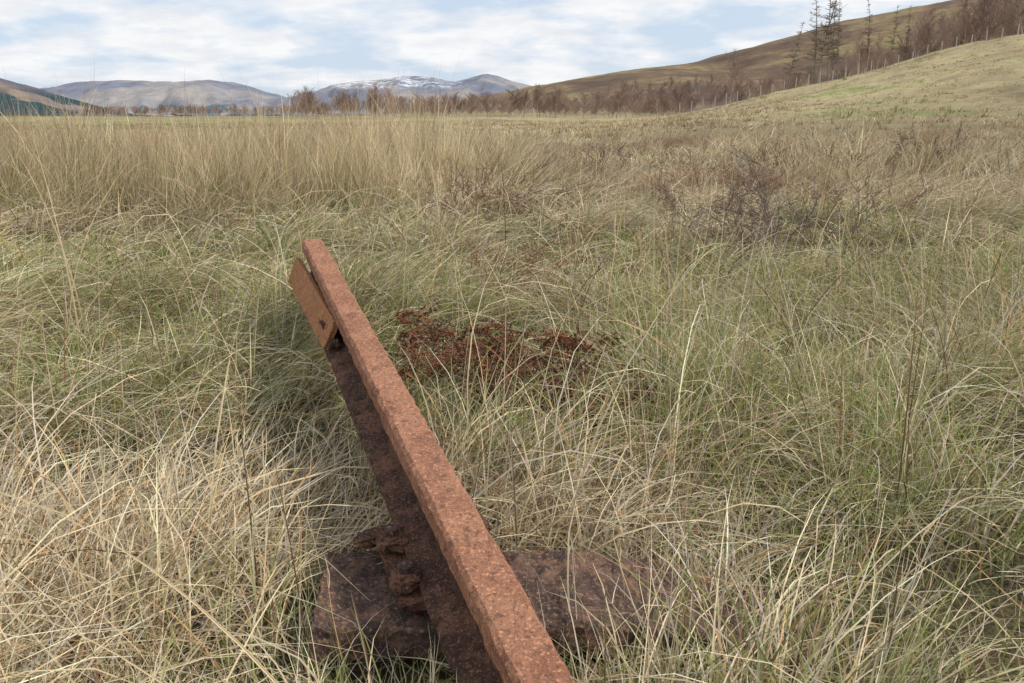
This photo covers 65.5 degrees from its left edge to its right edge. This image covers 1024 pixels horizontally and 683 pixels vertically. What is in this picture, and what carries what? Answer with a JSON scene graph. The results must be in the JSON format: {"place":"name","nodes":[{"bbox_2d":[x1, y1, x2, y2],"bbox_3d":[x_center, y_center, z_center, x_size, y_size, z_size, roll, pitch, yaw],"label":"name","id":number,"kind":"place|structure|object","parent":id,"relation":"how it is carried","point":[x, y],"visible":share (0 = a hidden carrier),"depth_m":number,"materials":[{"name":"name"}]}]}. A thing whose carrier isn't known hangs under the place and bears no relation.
{"place":"outdoors","nodes":[
{"label":"outdoors","id":0,"kind":"place"},
{"bbox_2d":[0,78,149,115],"bbox_3d":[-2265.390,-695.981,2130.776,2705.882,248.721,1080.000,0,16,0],"label":"forested hill","id":1,"kind":"structure","parent":0,"point":[30,91],"depth_m":2117.32,"materials":[{"name":"plant"}]},
{"bbox_2d":[39,74,530,115],"bbox_3d":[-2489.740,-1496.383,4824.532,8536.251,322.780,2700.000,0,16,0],"label":"distant hills","id":2,"kind":"structure","parent":0,"point":[211,92],"depth_m":4407.55,"materials":[{"name":"grey stone"}]},
{"bbox_2d":[0,0,948,115],"label":"sky","id":3,"kind":"structure","parent":0,"point":[273,43],"materials":[{"name":"white"}]},
{"bbox_2d":[0,0,1023,682],"bbox_3d":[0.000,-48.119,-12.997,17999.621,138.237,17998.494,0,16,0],"label":"ground","id":4,"kind":"structure","parent":0,"point":[762,62],"depth_m":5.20,"materials":[{"name":"beige plant"}]},
{"bbox_2d":[366,154,551,209],"bbox_3d":[-0.522,-1.284,6.276,1.192,0.456,1.646,-15,22,-42],"label":"heather shrub","id":5,"kind":"object","parent":4,"relation":"on","point":[474,179],"visible":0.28,"depth_m":5.95,"materials":[{"name":"brown plant"}]},
{"bbox_2d":[392,301,550,419],"bbox_3d":[-0.105,0.019,2.091,0.431,0.280,0.412,0,16,0],"label":"dead bracken","id":6,"kind":"object","parent":4,"relation":"on","point":[435,338],"visible":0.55,"depth_m":2.08,"materials":[{"name":"brown plant"}]},
{"bbox_2d":[84,63,862,118],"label":"birch woodland","id":7,"kind":"object","parent":4,"relation":"on","point":[619,102],"visible":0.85,"depth_m":178.16,"materials":[{"name":"brown plant"}]},
{"bbox_2d":[0,31,1023,682],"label":"dry stalks","id":8,"kind":"object","parent":4,"relation":"on","point":[250,655],"visible":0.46,"depth_m":2.44,"materials":[{"name":"beige plant"}]},
{"bbox_2d":[423,157,602,222],"bbox_3d":[0.043,-1.001,5.152,1.233,0.433,1.075,-10,19,-32],"label":"heather shrub","id":9,"kind":"object","parent":4,"relation":"on","point":[483,195],"visible":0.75,"depth_m":5.05,"materials":[{"name":"brown plant"}]},
{"bbox_2d":[427,206,608,308],"bbox_3d":[-0.012,-0.315,2.984,0.674,0.367,0.826,13,20,38],"label":"heather shrub","id":10,"kind":"object","parent":4,"relation":"on","point":[530,255],"visible":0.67,"depth_m":3.09,"materials":[{"name":"brown plant"}]},
{"bbox_2d":[423,313,657,444],"bbox_3d":[0.068,0.096,1.987,0.580,0.282,0.435,0,16,0],"label":"tussock","id":11,"kind":"object","parent":4,"relation":"on","point":[565,340],"visible":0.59,"depth_m":1.95,"materials":[{"name":"brown plant"}]},
{"bbox_2d":[309,512,822,670],"bbox_3d":[0.086,0.401,1.260,0.767,0.227,0.263,-1,16,-4],"label":"steel sleeper","id":12,"kind":"object","parent":4,"relation":"on","point":[386,575],"visible":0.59,"depth_m":1.19,"materials":[{"name":"brown metal"}]},
{"bbox_2d":[288,238,574,682],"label":"rusty rail","id":13,"kind":"object","parent":12,"relation":"on","point":[489,627],"visible":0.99,"depth_m":1.19,"materials":[{"name":"brown metal"}]},
{"bbox_2d":[508,141,672,180],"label":"heather shrub","id":14,"kind":"object","parent":4,"relation":"on","point":[603,151],"visible":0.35,"depth_m":8.15,"materials":[{"name":"brown plant"}]},
{"bbox_2d":[576,248,662,279],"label":"dead bracken","id":15,"kind":"object","parent":4,"relation":"on","point":[617,263],"visible":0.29,"depth_m":3.54,"materials":[{"name":"brown plant"}]},
{"bbox_2d":[595,217,726,281],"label":"heather shrub","id":16,"kind":"object","parent":4,"relation":"on","point":[685,261],"visible":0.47,"depth_m":3.54,"materials":[{"name":"brown plant"}]},
{"bbox_2d":[642,163,781,227],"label":"heather shrub","id":17,"kind":"object","parent":4,"relation":"on","point":[671,197],"visible":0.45,"depth_m":5.27,"materials":[{"name":"brown plant"}]},
{"bbox_2d":[654,151,803,197],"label":"heather shrub","id":18,"kind":"object","parent":4,"relation":"on","point":[713,168],"visible":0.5,"depth_m":6.84,"materials":[{"name":"brown plant"}]},
{"bbox_2d":[723,48,745,104],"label":"birch tree","id":19,"kind":"object","parent":4,"relation":"on","point":[733,71],"visible":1,"depth_m":71.36,"materials":[{"name":"brown plant"}]},
{"bbox_2d":[655,139,827,262],"bbox_3d":[1.130,-0.664,3.789,0.585,0.580,0.791,14,21,40],"label":"dead heather shrub","id":20,"kind":"object","parent":4,"relation":"on","point":[751,201],"visible":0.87,"depth_m":3.80,"materials":[{"name":"brown plant"}]},
{"bbox_2d":[662,148,910,267],"bbox_3d":[1.234,-0.624,3.751,1.037,0.567,1.175,0,16,0],"label":"dead heather shrub","id":21,"kind":"object","parent":4,"relation":"on","point":[783,210],"visible":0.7,"depth_m":3.66,"materials":[{"name":"brown plant"}]},
{"bbox_2d":[780,22,805,87],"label":"larch tree","id":22,"kind":"object","parent":4,"relation":"on","point":[797,44],"visible":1,"depth_m":103.71,"materials":[{"name":"brown plant"}]},
{"bbox_2d":[798,0,832,83],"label":"larch tree","id":23,"kind":"object","parent":4,"relation":"on","point":[815,40],"visible":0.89,"depth_m":101.43,"materials":[{"name":"brown plant"}]},
{"bbox_2d":[805,0,848,83],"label":"larch tree","id":24,"kind":"object","parent":4,"relation":"on","point":[828,26],"visible":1,"depth_m":97.17,"materials":[{"name":"brown plant"}]},
{"bbox_2d":[754,130,901,178],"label":"heather shrub","id":25,"kind":"object","parent":4,"relation":"on","point":[785,161],"visible":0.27,"depth_m":9.12,"materials":[{"name":"brown plant"}]},
{"bbox_2d":[819,0,839,80],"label":"larch tree","id":26,"kind":"object","parent":4,"relation":"on","point":[829,16],"visible":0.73,"depth_m":103.52,"materials":[{"name":"brown plant"}]},
{"bbox_2d":[824,0,840,79],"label":"larch tree","id":27,"kind":"object","parent":4,"relation":"on","point":[833,60],"visible":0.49,"depth_m":114.11,"materials":[{"name":"brown plant"}]},
{"bbox_2d":[829,2,849,79],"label":"larch tree","id":28,"kind":"object","parent":4,"relation":"on","point":[838,41],"visible":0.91,"depth_m":104.85,"materials":[{"name":"brown plant"}]},
{"bbox_2d":[679,24,1021,112],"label":"wire fence","id":29,"kind":"object","parent":4,"relation":"on","point":[840,72],"visible":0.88,"depth_m":81.61,"materials":[{"name":"wood"},{"name":"metal"}]},
{"bbox_2d":[780,156,949,215],"bbox_3d":[2.653,-1.185,5.960,1.250,0.459,0.799,12,20,37],"label":"heather shrub","id":30,"kind":"object","parent":4,"relation":"on","point":[912,199],"visible":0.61,"depth_m":5.85,"materials":[{"name":"brown plant"}]},
{"bbox_2d":[856,0,881,71],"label":"larch tree","id":31,"kind":"object","parent":4,"relation":"on","point":[869,29],"visible":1,"depth_m":108.78,"materials":[{"name":"brown plant"}]},
{"bbox_2d":[883,5,900,65],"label":"larch tree","id":32,"kind":"object","parent":4,"relation":"on","point":[893,41],"visible":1,"depth_m":110.70,"materials":[{"name":"brown plant"}]},
{"bbox_2d":[833,118,970,168],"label":"heather shrub","id":33,"kind":"object","parent":4,"relation":"on","point":[902,140],"visible":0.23,"depth_m":11.31,"materials":[{"name":"brown plant"}]},
{"bbox_2d":[900,6,913,60],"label":"larch tree","id":34,"kind":"object","parent":4,"relation":"on","point":[910,29],"visible":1,"depth_m":115.85,"materials":[{"name":"brown plant"}]},
{"bbox_2d":[839,0,1023,77],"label":"hillside woodland","id":35,"kind":"object","parent":4,"relation":"on","point":[983,21],"visible":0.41,"depth_m":115.70,"materials":[{"name":"brown plant"}]}
]}

